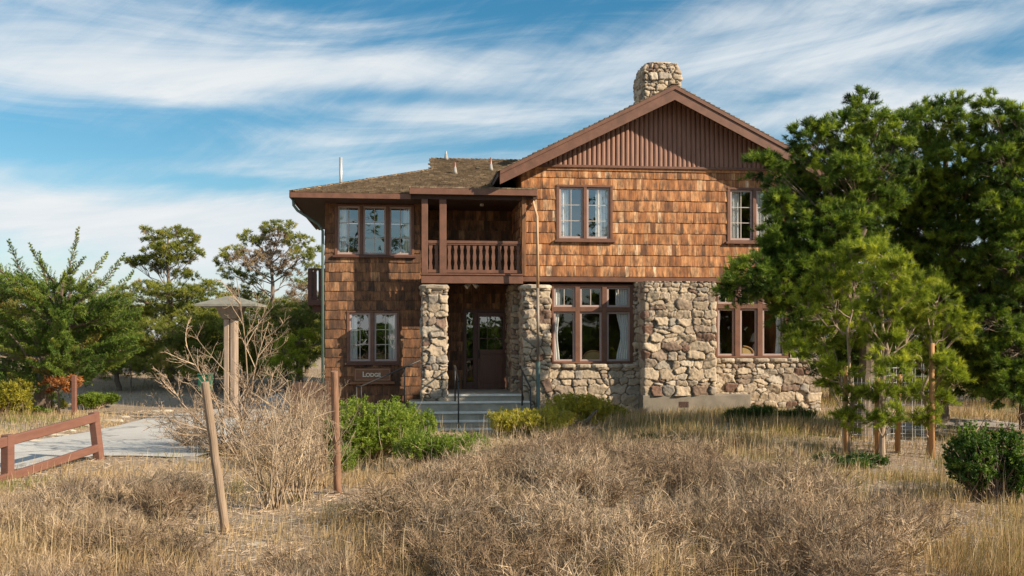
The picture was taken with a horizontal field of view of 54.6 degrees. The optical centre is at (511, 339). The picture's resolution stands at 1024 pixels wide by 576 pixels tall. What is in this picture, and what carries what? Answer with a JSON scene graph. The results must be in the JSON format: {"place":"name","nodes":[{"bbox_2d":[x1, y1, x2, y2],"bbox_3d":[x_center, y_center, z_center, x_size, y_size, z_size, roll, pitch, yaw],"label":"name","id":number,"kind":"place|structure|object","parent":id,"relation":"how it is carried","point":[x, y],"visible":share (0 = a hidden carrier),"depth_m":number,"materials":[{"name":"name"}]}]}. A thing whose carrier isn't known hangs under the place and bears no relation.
{"place":"outdoors","nodes":[
{"label":"outdoors","id":0,"kind":"place"},
{"bbox_2d":[0,392,291,471],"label":"road","id":1,"kind":"structure","parent":0,"point":[131,438],"depth_m":17.55,"materials":[{"name":"concrete"}]},
{"bbox_2d":[0,338,1023,575],"bbox_3d":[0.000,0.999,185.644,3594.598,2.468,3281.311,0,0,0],"label":"ground","id":2,"kind":"structure","parent":0,"point":[120,406],"depth_m":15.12,"materials":[{"name":"beige plant"}]},
{"bbox_2d":[0,377,35,415],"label":"round shrub","id":3,"kind":"object","parent":2,"relation":"on","point":[13,394],"visible":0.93,"depth_m":23.12,"materials":[{"name":"yellow plant"}]},
{"bbox_2d":[0,267,53,380],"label":"tree","id":4,"kind":"object","parent":2,"relation":"on","point":[27,318],"visible":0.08,"depth_m":35.43,"materials":[{"name":"green plant"}]},
{"bbox_2d":[31,404,55,414],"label":"round shrub","id":5,"kind":"object","parent":2,"relation":"on","point":[41,409],"visible":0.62,"depth_m":23.59,"materials":[{"name":"green plant"}]},
{"bbox_2d":[0,412,104,481],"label":"rail fence","id":6,"kind":"object","parent":2,"relation":"on","point":[8,442],"visible":0.7,"depth_m":13.85,"materials":[{"name":"brown wood"}]},
{"bbox_2d":[44,433,68,436],"bbox_3d":[-8.991,1.869,19.020,0.991,0.165,0.460,0,0,0],"label":"rock","id":7,"kind":"object","parent":2,"relation":"on","point":[54,435],"visible":0.08,"depth_m":18.86,"materials":[{"name":"beige stone"}]},
{"bbox_2d":[51,400,69,410],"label":"round shrub","id":8,"kind":"object","parent":2,"relation":"on","point":[64,401],"visible":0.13,"depth_m":26.04,"materials":[{"name":"green plant"}]},
{"bbox_2d":[37,374,84,413],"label":"rust shrub","id":9,"kind":"object","parent":2,"relation":"on","point":[55,382],"visible":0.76,"depth_m":23.59,"materials":[{"name":"orange plant"}]},
{"bbox_2d":[0,226,144,408],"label":"cypress tree","id":10,"kind":"object","parent":2,"relation":"on","point":[45,357],"visible":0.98,"depth_m":24.57,"materials":[{"name":"green plant"}]},
{"bbox_2d":[71,375,76,414],"bbox_3d":[-10.326,1.426,23.400,0.100,1.150,0.100,0,0,0],"label":"wooden post","id":11,"kind":"object","parent":2,"relation":"on","point":[74,393],"visible":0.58,"depth_m":23.35,"materials":[{"name":"brown wood"}]},
{"bbox_2d":[53,466,103,499],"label":"dark shrub","id":12,"kind":"object","parent":2,"relation":"on","point":[71,485],"visible":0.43,"depth_m":10.57,"materials":[{"name":"brown plant"}]},
{"bbox_2d":[77,391,120,408],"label":"round shrub","id":13,"kind":"object","parent":2,"relation":"on","point":[95,400],"visible":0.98,"depth_m":26.79,"materials":[{"name":"green plant"}]},
{"bbox_2d":[49,277,149,378],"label":"tree","id":14,"kind":"object","parent":2,"relation":"on","point":[112,287],"visible":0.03,"depth_m":36.53,"materials":[{"name":"green plant"}]},
{"bbox_2d":[59,301,149,390],"bbox_3d":[-13.853,0.206,33.528,3.026,3.245,2.372,0,0,0],"label":"evergreen shrub","id":15,"kind":"object","parent":2,"relation":"on","point":[117,382],"visible":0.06,"depth_m":33.27,"materials":[{"name":"green plant"}]},
{"bbox_2d":[100,419,122,421],"bbox_3d":[-8.981,1.868,22.292,0.641,0.151,0.337,0,0,0],"label":"rock","id":16,"kind":"object","parent":2,"relation":"on","point":[112,420],"visible":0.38,"depth_m":22.21,"materials":[{"name":"beige stone"}]},
{"bbox_2d":[0,458,246,568],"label":"roadside scrub","id":17,"kind":"object","parent":2,"relation":"on","point":[140,491],"visible":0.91,"depth_m":9.68,"materials":[{"name":"beige plant"}]},
{"bbox_2d":[102,352,165,392],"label":"evergreen shrub","id":18,"kind":"object","parent":2,"relation":"on","point":[135,365],"visible":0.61,"depth_m":32.68,"materials":[{"name":"green plant"}]},
{"bbox_2d":[151,409,173,411],"bbox_3d":[-8.946,1.870,25.305,0.619,0.164,0.400,0,0,0],"label":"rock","id":19,"kind":"object","parent":2,"relation":"on","point":[161,410],"visible":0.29,"depth_m":25.20,"materials":[{"name":"beige stone"}]},
{"bbox_2d":[122,223,206,368],"bbox_3d":[-14.091,-1.659,40.162,3.207,6.259,2.641,0,0,42],"label":"pine tree","id":20,"kind":"object","parent":2,"relation":"on","point":[161,250],"visible":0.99,"depth_m":39.92,"materials":[{"name":"green plant"}]},
{"bbox_2d":[103,278,235,381],"bbox_3d":[-12.130,-0.330,36.056,5.130,4.003,3.714,0,0,0],"label":"pine tree","id":21,"kind":"object","parent":2,"relation":"on","point":[183,293],"visible":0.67,"depth_m":35.57,"materials":[{"name":"green plant"}]},
{"bbox_2d":[142,344,204,390],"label":"evergreen shrub","id":22,"kind":"object","parent":2,"relation":"on","point":[161,359],"visible":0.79,"depth_m":32.72,"materials":[{"name":"green plant"}]},
{"bbox_2d":[132,306,241,383],"bbox_3d":[-11.437,0.253,34.673,4.794,2.859,3.632,0,0,18],"label":"evergreen shrub","id":23,"kind":"object","parent":2,"relation":"on","point":[168,340],"visible":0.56,"depth_m":34.19,"materials":[{"name":"green plant"}]},
{"bbox_2d":[168,456,205,463],"bbox_3d":[-4.984,1.890,15.130,0.522,0.197,0.425,0,0,37],"label":"rock","id":24,"kind":"object","parent":2,"relation":"on","point":[189,458],"visible":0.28,"depth_m":15.05,"materials":[{"name":"beige stone"}]},
{"bbox_2d":[148,395,228,445],"bbox_3d":[-5.584,1.423,17.192,1.358,0.933,1.326,0,0,-18],"label":"dead brush","id":25,"kind":"object","parent":2,"relation":"on","point":[176,437],"visible":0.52,"depth_m":17.03,"materials":[{"name":"brown plant"}]},
{"bbox_2d":[139,281,247,372],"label":"tree","id":26,"kind":"object","parent":2,"relation":"on","point":[156,299],"visible":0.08,"depth_m":39.97,"materials":[{"name":"green plant"}]},
{"bbox_2d":[0,519,402,575],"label":"corner scrub","id":27,"kind":"object","parent":2,"relation":"on","point":[277,569],"visible":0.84,"depth_m":7.54,"materials":[{"name":"beige plant"}]},
{"bbox_2d":[197,373,213,419],"bbox_3d":[-6.953,1.370,22.500,0.320,1.201,0.280,0,0,0],"label":"tree guard","id":28,"kind":"object","parent":2,"relation":"on","point":[202,380],"visible":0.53,"depth_m":22.38,"materials":[{"name":"green plastic"}]},
{"bbox_2d":[201,381,229,533],"bbox_3d":[-2.784,1.231,9.329,0.091,1.680,0.359,0,0,26],"label":"round post","id":29,"kind":"object","parent":2,"relation":"on","point":[215,459],"visible":0.77,"depth_m":9.29,"materials":[{"name":"brown wood"}]},
{"bbox_2d":[166,386,265,455],"bbox_3d":[-4.843,1.361,16.271,1.496,1.307,1.970,0,0,0],"label":"dead brush","id":30,"kind":"object","parent":2,"relation":"on","point":[220,446],"visible":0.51,"depth_m":16.03,"materials":[{"name":"brown plant"}]},
{"bbox_2d":[141,278,296,456],"bbox_3d":[-4.660,0.514,15.794,2.669,2.977,1.732,0,0,0],"label":"dead tree","id":31,"kind":"object","parent":2,"relation":"on","point":[244,399],"visible":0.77,"depth_m":15.79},
{"bbox_2d":[190,350,257,393],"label":"evergreen shrub","id":32,"kind":"object","parent":2,"relation":"on","point":[220,368],"visible":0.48,"depth_m":32.97,"materials":[{"name":"green plant"}]},
{"bbox_2d":[194,296,265,417],"bbox_3d":[-6.571,0.584,23.200,1.400,3.173,1.000,0,0,0],"label":"lamp post","id":33,"kind":"object","parent":2,"relation":"on","point":[231,347],"visible":0.6,"depth_m":23.06,"materials":[{"name":"grey metal"}]},
{"bbox_2d":[202,299,278,392],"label":"evergreen shrub","id":34,"kind":"object","parent":2,"relation":"on","point":[246,320],"visible":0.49,"depth_m":33.39,"materials":[{"name":"green plant"}]},
{"bbox_2d":[241,542,266,546],"bbox_3d":[-2.323,1.888,8.998,0.268,0.087,0.179,0,0,0],"label":"rock","id":35,"kind":"object","parent":2,"relation":"on","point":[255,543],"visible":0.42,"depth_m":8.98,"materials":[{"name":"beige stone"}]},
{"bbox_2d":[212,284,300,368],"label":"tree","id":36,"kind":"object","parent":2,"relation":"on","point":[275,299],"visible":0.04,"depth_m":41.60,"materials":[{"name":"green plant"}]},
{"bbox_2d":[205,388,311,455],"bbox_3d":[-4.153,1.396,16.539,1.734,1.253,2.218,0,0,0],"label":"dead brush","id":37,"kind":"object","parent":2,"relation":"on","point":[233,422],"visible":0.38,"depth_m":16.22,"materials":[{"name":"brown plant"}]},
{"bbox_2d":[223,407,299,469],"bbox_3d":[-3.732,1.510,14.916,1.339,0.946,1.386,0,0,0],"label":"dead brush","id":38,"kind":"object","parent":2,"relation":"on","point":[263,452],"visible":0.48,"depth_m":14.77,"materials":[{"name":"brown plant"}]},
{"bbox_2d":[211,218,324,375],"bbox_3d":[-9.473,-1.566,38.021,4.443,6.167,3.047,0,0,0],"label":"pine tree","id":39,"kind":"object","parent":2,"relation":"on","point":[288,236],"visible":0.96,"depth_m":37.98,"materials":[{"name":"green plant"}]},
{"bbox_2d":[206,374,332,510],"bbox_3d":[-2.613,1.092,10.577,1.289,1.502,1.236,0,0,0],"label":"twig bush","id":40,"kind":"object","parent":2,"relation":"on","point":[274,500],"visible":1,"depth_m":10.59,"materials":[{"name":"beige plant"}]},
{"bbox_2d":[224,379,330,448],"bbox_3d":[-3.738,1.403,16.980,1.890,1.478,2.344,0,0,38],"label":"dead brush","id":41,"kind":"object","parent":2,"relation":"on","point":[292,414],"visible":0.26,"depth_m":16.96,"materials":[{"name":"brown plant"}]},
{"bbox_2d":[258,327,317,398],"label":"evergreen shrub","id":42,"kind":"object","parent":2,"relation":"on","point":[276,359],"visible":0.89,"depth_m":29.90,"materials":[{"name":"green plant"}]},
{"bbox_2d":[252,293,324,384],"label":"evergreen shrub","id":43,"kind":"object","parent":2,"relation":"on","point":[307,317],"visible":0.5,"depth_m":33.84,"materials":[{"name":"green plant"}]},
{"bbox_2d":[266,292,320,372],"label":"tree","id":44,"kind":"object","parent":2,"relation":"on","point":[306,370],"visible":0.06,"depth_m":39.49,"materials":[{"name":"green plant"}]},
{"bbox_2d":[273,281,317,380],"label":"tree","id":45,"kind":"object","parent":2,"relation":"on","point":[293,293],"visible":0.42,"depth_m":35.95,"materials":[{"name":"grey plant"}]},
{"bbox_2d":[237,365,356,504],"bbox_3d":[-2.381,1.081,11.162,1.346,1.576,1.608,0,0,0],"label":"twig bush","id":46,"kind":"object","parent":2,"relation":"on","point":[293,486],"visible":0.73,"depth_m":11.17,"materials":[{"name":"brown plant"}]},
{"bbox_2d":[290,381,328,423],"bbox_3d":[-4.471,1.498,21.882,0.850,1.152,0.100,0,0,-8],"label":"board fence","id":47,"kind":"object","parent":2,"relation":"on","point":[297,384],"visible":0.41,"depth_m":21.86,"materials":[{"name":"brown wood"}]},
{"bbox_2d":[268,371,360,488],"bbox_3d":[-2.566,1.123,12.327,1.078,1.527,1.021,0,0,41],"label":"twig bush","id":48,"kind":"object","parent":2,"relation":"on","point":[322,447],"visible":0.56,"depth_m":12.36,"materials":[{"name":"brown plant"}]},
{"bbox_2d":[268,379,367,440],"bbox_3d":[-3.447,1.324,18.095,2.037,1.188,1.793,0,0,-31],"label":"dead brush","id":49,"kind":"object","parent":2,"relation":"on","point":[323,398],"visible":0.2,"depth_m":18.23,"materials":[{"name":"brown plant"}]},
{"bbox_2d":[331,371,341,493],"bbox_3d":[-2.087,1.222,11.779,0.097,1.707,0.340,0,0,0],"label":"round post","id":50,"kind":"object","parent":2,"relation":"on","point":[335,419],"visible":0.75,"depth_m":11.73,"materials":[{"name":"brown wood"}]},
{"bbox_2d":[325,439,369,472],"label":"green bush","id":51,"kind":"object","parent":2,"relation":"on","point":[350,459],"visible":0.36,"depth_m":14.26,"materials":[{"name":"green plant"}]},
{"bbox_2d":[317,394,423,462],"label":"green bush","id":52,"kind":"object","parent":2,"relation":"on","point":[377,429],"visible":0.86,"depth_m":15.22,"materials":[{"name":"green plant"}]},
{"bbox_2d":[373,399,438,453],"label":"green bush","id":53,"kind":"object","parent":2,"relation":"on","point":[422,418],"visible":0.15,"depth_m":16.29,"materials":[{"name":"green plant"}]},
{"bbox_2d":[390,422,495,467],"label":"green bush","id":54,"kind":"object","parent":2,"relation":"on","point":[420,445],"visible":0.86,"depth_m":14.30,"materials":[{"name":"green plant"}]},
{"bbox_2d":[471,484,529,522],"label":"dark shrub","id":55,"kind":"object","parent":2,"relation":"on","point":[494,498],"visible":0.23,"depth_m":9.37,"materials":[{"name":"brown plant"}]},
{"bbox_2d":[483,405,575,437],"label":"yellow bush","id":56,"kind":"object","parent":2,"relation":"on","point":[527,419],"visible":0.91,"depth_m":18.72,"materials":[{"name":"yellow plant"}]},
{"bbox_2d":[518,439,570,458],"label":"dark shrub","id":57,"kind":"object","parent":2,"relation":"on","point":[544,447],"visible":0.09,"depth_m":12.71,"materials":[{"name":"brown plant"}]},
{"bbox_2d":[289,62,829,432],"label":"lodge","id":58,"kind":"structure","parent":2,"relation":"on","point":[615,239],"depth_m":25.05,"materials":[{"name":"brown wood"}]},
{"bbox_2d":[350,368,394,383],"bbox_3d":[-3.528,0.933,25.096,1.110,0.406,0.110,0,0,-6],"label":"sign","id":59,"kind":"object","parent":58,"relation":"attached to","point":[363,375],"visible":1,"depth_m":25.07,"materials":[{"name":"brown wood"}]},
{"bbox_2d":[345,311,400,364],"bbox_3d":[-3.526,-0.031,25.204,1.420,1.372,0.213,0,0,-6],"label":"window","id":60,"kind":"structure","parent":58,"relation":"in","point":[352,329],"depth_m":25.20,"materials":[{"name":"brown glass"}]},
{"bbox_2d":[332,204,415,257],"bbox_3d":[-3.492,-2.738,25.207,2.097,1.346,0.213,0,0,-6],"label":"window","id":61,"kind":"structure","parent":58,"relation":"in","point":[341,222],"depth_m":25.20,"materials":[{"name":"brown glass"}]},
{"bbox_2d":[356,360,420,415],"bbox_3d":[-2.933,1.218,23.548,1.543,1.464,0.096,0,0,-14],"label":"handrail","id":62,"kind":"object","parent":58,"relation":"attached to","point":[361,386],"visible":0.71,"depth_m":23.53,"materials":[{"name":"metal"}]},
{"bbox_2d":[454,365,459,427],"bbox_3d":[-1.316,1.415,23.483,0.044,1.571,1.678,0,0,-7],"label":"handrail","id":63,"kind":"object","parent":58,"relation":"attached to","point":[455,371],"visible":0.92,"depth_m":23.69,"materials":[{"name":"metal"}]},
{"bbox_2d":[477,313,506,388],"bbox_3d":[-0.512,0.311,26.858,0.849,2.059,0.125,0,0,-6],"label":"door","id":64,"kind":"structure","parent":58,"relation":"in","point":[491,363],"depth_m":26.87,"materials":[{"name":"brown wood"}]},
{"bbox_2d":[519,365,530,408],"bbox_3d":[0.299,1.311,23.774,0.080,1.359,0.766,0,0,-19],"label":"handrail","id":65,"kind":"object","parent":58,"relation":"attached to","point":[522,374],"visible":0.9,"depth_m":23.94,"materials":[{"name":"metal"}]},
{"bbox_2d":[554,184,614,242],"bbox_3d":[1.812,-3.141,24.866,1.530,1.437,0.213,0,0,-6],"label":"window","id":66,"kind":"structure","parent":58,"relation":"in","point":[604,193],"depth_m":24.89,"materials":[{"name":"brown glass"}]},
{"bbox_2d":[583,350,601,363],"bbox_3d":[2.052,0.887,25.556,0.569,1.226,0.545,0,0,-6],"label":"wicker chair","id":67,"kind":"object","parent":58,"relation":"on","point":[592,354],"visible":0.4,"depth_m":25.30,"materials":[{"name":"beige wicker"}]},
{"bbox_2d":[551,284,634,363],"bbox_3d":[2.045,-0.383,24.997,2.123,1.984,0.163,0,0,-6],"label":"window","id":68,"kind":"structure","parent":58,"relation":"in","point":[624,296],"depth_m":24.95,"materials":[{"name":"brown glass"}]},
{"bbox_2d":[731,345,753,353],"bbox_3d":[5.956,0.831,25.972,0.629,1.338,0.545,0,0,-6],"label":"wicker chair","id":69,"kind":"object","parent":58,"relation":"on","point":[747,350],"visible":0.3,"depth_m":25.73,"materials":[{"name":"beige wicker"}]},
{"bbox_2d":[715,285,788,357],"bbox_3d":[6.144,-0.450,25.433,1.928,1.848,0.163,0,0,-6],"label":"window","id":70,"kind":"structure","parent":58,"relation":"in","point":[758,308],"depth_m":25.37,"materials":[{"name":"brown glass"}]},
{"bbox_2d":[725,187,780,243],"bbox_3d":[6.199,-3.141,25.333,1.567,1.437,0.213,0,0,-6],"label":"window","id":71,"kind":"structure","parent":58,"relation":"in","point":[733,207],"depth_m":25.32,"materials":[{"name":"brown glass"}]},
{"bbox_2d":[341,428,812,520],"bbox_3d":[1.106,1.717,13.171,4.285,0.778,8.500,0,0,30],"label":"scrub","id":72,"kind":"object","parent":2,"relation":"on","point":[723,444],"visible":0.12,"depth_m":13.39,"materials":[{"name":"brown plant"}]},
{"bbox_2d":[542,391,613,425],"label":"yellow bush","id":73,"kind":"object","parent":2,"relation":"on","point":[587,405],"visible":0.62,"depth_m":20.74,"materials":[{"name":"plant"}]},
{"bbox_2d":[560,409,610,430],"bbox_3d":[1.484,1.684,20.551,1.212,0.479,0.540,0,0,0],"label":"driftwood stump","id":74,"kind":"object","parent":2,"relation":"on","point":[590,416],"visible":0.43,"depth_m":20.52,"materials":[{"name":"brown wood"}]},
{"bbox_2d":[607,403,628,419],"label":"yellow bush","id":75,"kind":"object","parent":2,"relation":"on","point":[617,408],"visible":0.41,"depth_m":22.55,"materials":[{"name":"plant"}]},
{"bbox_2d":[308,420,958,575],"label":"dead scrub","id":76,"kind":"object","parent":2,"relation":"on","point":[561,467],"visible":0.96,"depth_m":8.55,"materials":[{"name":"beige plant"}]},
{"bbox_2d":[619,477,672,528],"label":"dark shrub","id":77,"kind":"object","parent":2,"relation":"on","point":[634,504],"visible":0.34,"depth_m":9.22,"materials":[{"name":"brown plant"}]},
{"bbox_2d":[631,432,665,443],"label":"green bush","id":78,"kind":"object","parent":2,"relation":"on","point":[642,435],"visible":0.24,"depth_m":17.53,"materials":[{"name":"green plant"}]},
{"bbox_2d":[718,406,759,421],"bbox_3d":[5.213,1.716,22.793,1.083,0.494,0.726,0,0,0],"label":"growth","id":79,"kind":"object","parent":2,"relation":"on","point":[743,410],"visible":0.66,"depth_m":22.62,"materials":[{"name":"green plant"}]},
{"bbox_2d":[749,403,781,420],"bbox_3d":[5.885,1.699,22.982,0.908,0.514,0.622,0,0,-23],"label":"growth","id":80,"kind":"object","parent":2,"relation":"on","point":[768,410],"visible":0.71,"depth_m":22.84,"materials":[{"name":"green plant"}]},
{"bbox_2d":[774,402,818,420],"bbox_3d":[6.521,1.685,22.630,0.995,0.542,0.680,0,0,-29],"label":"growth","id":81,"kind":"object","parent":2,"relation":"on","point":[797,410],"visible":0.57,"depth_m":22.53,"materials":[{"name":"green plant"}]},
{"bbox_2d":[596,403,1023,506],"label":"meadow grass","id":82,"kind":"structure","parent":2,"relation":"on","point":[831,429],"depth_m":18.50,"materials":[{"name":"plant"}]},
{"bbox_2d":[709,84,937,439],"bbox_3d":[5.889,-1.522,18.598,3.068,6.966,4.678,0,0,41],"label":"pine tree","id":83,"kind":"object","parent":2,"relation":"on","point":[845,203],"visible":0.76,"depth_m":18.25,"materials":[{"name":"green plant"}]},
{"bbox_2d":[787,456,867,497],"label":"dark shrub","id":84,"kind":"object","parent":2,"relation":"on","point":[826,477],"visible":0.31,"depth_m":10.38,"materials":[{"name":"brown plant"}]},
{"bbox_2d":[775,233,892,452],"bbox_3d":[5.416,0.104,16.695,2.058,3.816,1.728,0,0,0],"label":"young pine","id":85,"kind":"object","parent":2,"relation":"on","point":[834,280],"visible":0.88,"depth_m":16.57,"materials":[{"name":"green plant"}]},
{"bbox_2d":[790,316,886,400],"bbox_3d":[10.086,0.594,30.277,4.468,2.735,2.999,0,0,-17],"label":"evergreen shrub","id":86,"kind":"object","parent":2,"relation":"on","point":[855,380],"visible":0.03,"depth_m":30.16,"materials":[{"name":"green plant"}]},
{"bbox_2d":[843,366,847,454],"bbox_3d":[5.513,1.253,16.401,0.090,1.617,0.090,0,0,0],"label":"tree stake","id":87,"kind":"object","parent":2,"relation":"on","point":[845,380],"visible":0.53,"depth_m":16.36,"materials":[{"name":"orange wood"}]},
{"bbox_2d":[808,449,890,469],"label":"green bush","id":88,"kind":"object","parent":2,"relation":"on","point":[853,456],"visible":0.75,"depth_m":14.53,"materials":[{"name":"green plant"}]},
{"bbox_2d":[728,475,975,575],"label":"scrub","id":89,"kind":"object","parent":2,"relation":"on","point":[930,514],"visible":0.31,"depth_m":8.94,"materials":[{"name":"beige plant"}]},
{"bbox_2d":[841,376,874,445],"bbox_3d":[5.956,1.218,17.000,0.608,1.154,0.593,0,0,0],"label":"wire cage","id":90,"kind":"object","parent":2,"relation":"on","point":[857,434],"visible":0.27,"depth_m":17.07,"materials":[{"name":"grey metal"}]},
{"bbox_2d":[874,358,879,455],"bbox_3d":[5.932,1.180,16.101,0.090,1.736,0.090,0,0,0],"label":"tree stake","id":91,"kind":"object","parent":2,"relation":"on","point":[876,440],"visible":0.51,"depth_m":16.07,"materials":[{"name":"orange wood"}]},
{"bbox_2d":[840,233,944,456],"bbox_3d":[6.195,0.112,16.059,1.819,3.778,1.734,0,0,0],"label":"young pine","id":92,"kind":"object","parent":2,"relation":"on","point":[895,292],"visible":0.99,"depth_m":15.77,"materials":[{"name":"green plant"}]},
{"bbox_2d":[857,486,928,541],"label":"dark shrub","id":93,"kind":"object","parent":2,"relation":"on","point":[878,503],"visible":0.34,"depth_m":8.81,"materials":[{"name":"brown plant"}]},
{"bbox_2d":[895,374,901,452],"bbox_3d":[6.466,1.319,16.601,0.126,1.463,0.090,0,0,0],"label":"tree stake","id":94,"kind":"object","parent":2,"relation":"on","point":[898,435],"visible":0.4,"depth_m":16.56,"materials":[{"name":"orange wood"}]},
{"bbox_2d":[887,364,928,444],"bbox_3d":[6.920,1.110,17.300,0.728,1.404,0.710,0,0,0],"label":"wire cage","id":95,"kind":"object","parent":2,"relation":"on","point":[905,429],"visible":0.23,"depth_m":17.14,"materials":[{"name":"grey metal"}]},
{"bbox_2d":[875,307,971,391],"bbox_3d":[12.541,0.135,29.327,3.885,3.795,2.948,0,0,0],"label":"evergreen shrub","id":96,"kind":"object","parent":2,"relation":"on","point":[915,354],"depth_m":29.30,"materials":[{"name":"green plant"}]},
{"bbox_2d":[929,343,934,458],"bbox_3d":[6.772,1.069,16.000,0.090,2.014,0.090,0,0,0],"label":"tree stake","id":97,"kind":"object","parent":2,"relation":"on","point":[932,401],"visible":0.79,"depth_m":15.97,"materials":[{"name":"orange wood"}]},
{"bbox_2d":[888,264,983,454],"bbox_3d":[6.948,0.352,16.370,1.453,3.328,1.876,0,0,31],"label":"young pine","id":98,"kind":"object","parent":2,"relation":"on","point":[964,322],"visible":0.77,"depth_m":16.08,"materials":[{"name":"green plant"}]},
{"bbox_2d":[862,87,1022,422],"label":"pine tree","id":99,"kind":"object","parent":2,"relation":"on","point":[935,208],"visible":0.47,"depth_m":19.44,"materials":[{"name":"green plant"}]},
{"bbox_2d":[885,418,1018,436],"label":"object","id":100,"kind":"object","parent":2,"relation":"on","point":[992,423],"visible":0.31,"depth_m":19.97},
{"bbox_2d":[917,407,1023,438],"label":"fallen branch","id":101,"kind":"object","parent":2,"relation":"on","point":[994,429],"visible":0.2,"depth_m":18.92,"materials":[{"name":"brown wood"}]},
{"bbox_2d":[935,86,1023,428],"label":"pine tree","id":102,"kind":"object","parent":2,"relation":"on","point":[988,357],"visible":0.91,"depth_m":18.56,"materials":[{"name":"green plant"}]},
{"bbox_2d":[941,420,1023,504],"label":"green bush","id":103,"kind":"object","parent":2,"relation":"on","point":[971,457],"visible":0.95,"depth_m":11.21,"materials":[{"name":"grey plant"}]},
{"bbox_2d":[990,451,1023,504],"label":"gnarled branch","id":104,"kind":"object","parent":2,"relation":"on","point":[1012,497],"visible":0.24,"depth_m":11.27,"materials":[{"name":"brown plant"}]},
{"bbox_2d":[1003,403,1023,438],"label":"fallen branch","id":105,"kind":"object","parent":2,"relation":"on","point":[1015,421],"visible":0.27,"depth_m":18.91,"materials":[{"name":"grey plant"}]},
{"bbox_2d":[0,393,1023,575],"bbox_3d":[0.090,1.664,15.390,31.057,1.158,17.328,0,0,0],"label":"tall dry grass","id":106,"kind":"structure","parent":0,"point":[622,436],"depth_m":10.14,"materials":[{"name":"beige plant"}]},
{"bbox_2d":[0,0,1023,336],"label":"sky","id":107,"kind":"structure","parent":0,"point":[117,117],"materials":[{"name":"blue"}]},
{"bbox_2d":[749,333,753,350],"bbox_3d":[6.469,0.166,26.250,0.380,0.670,0.380,0,0,-6],"label":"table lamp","id":108,"kind":"object","parent":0,"point":[752,338],"visible":0.12,"depth_m":26.19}
]}

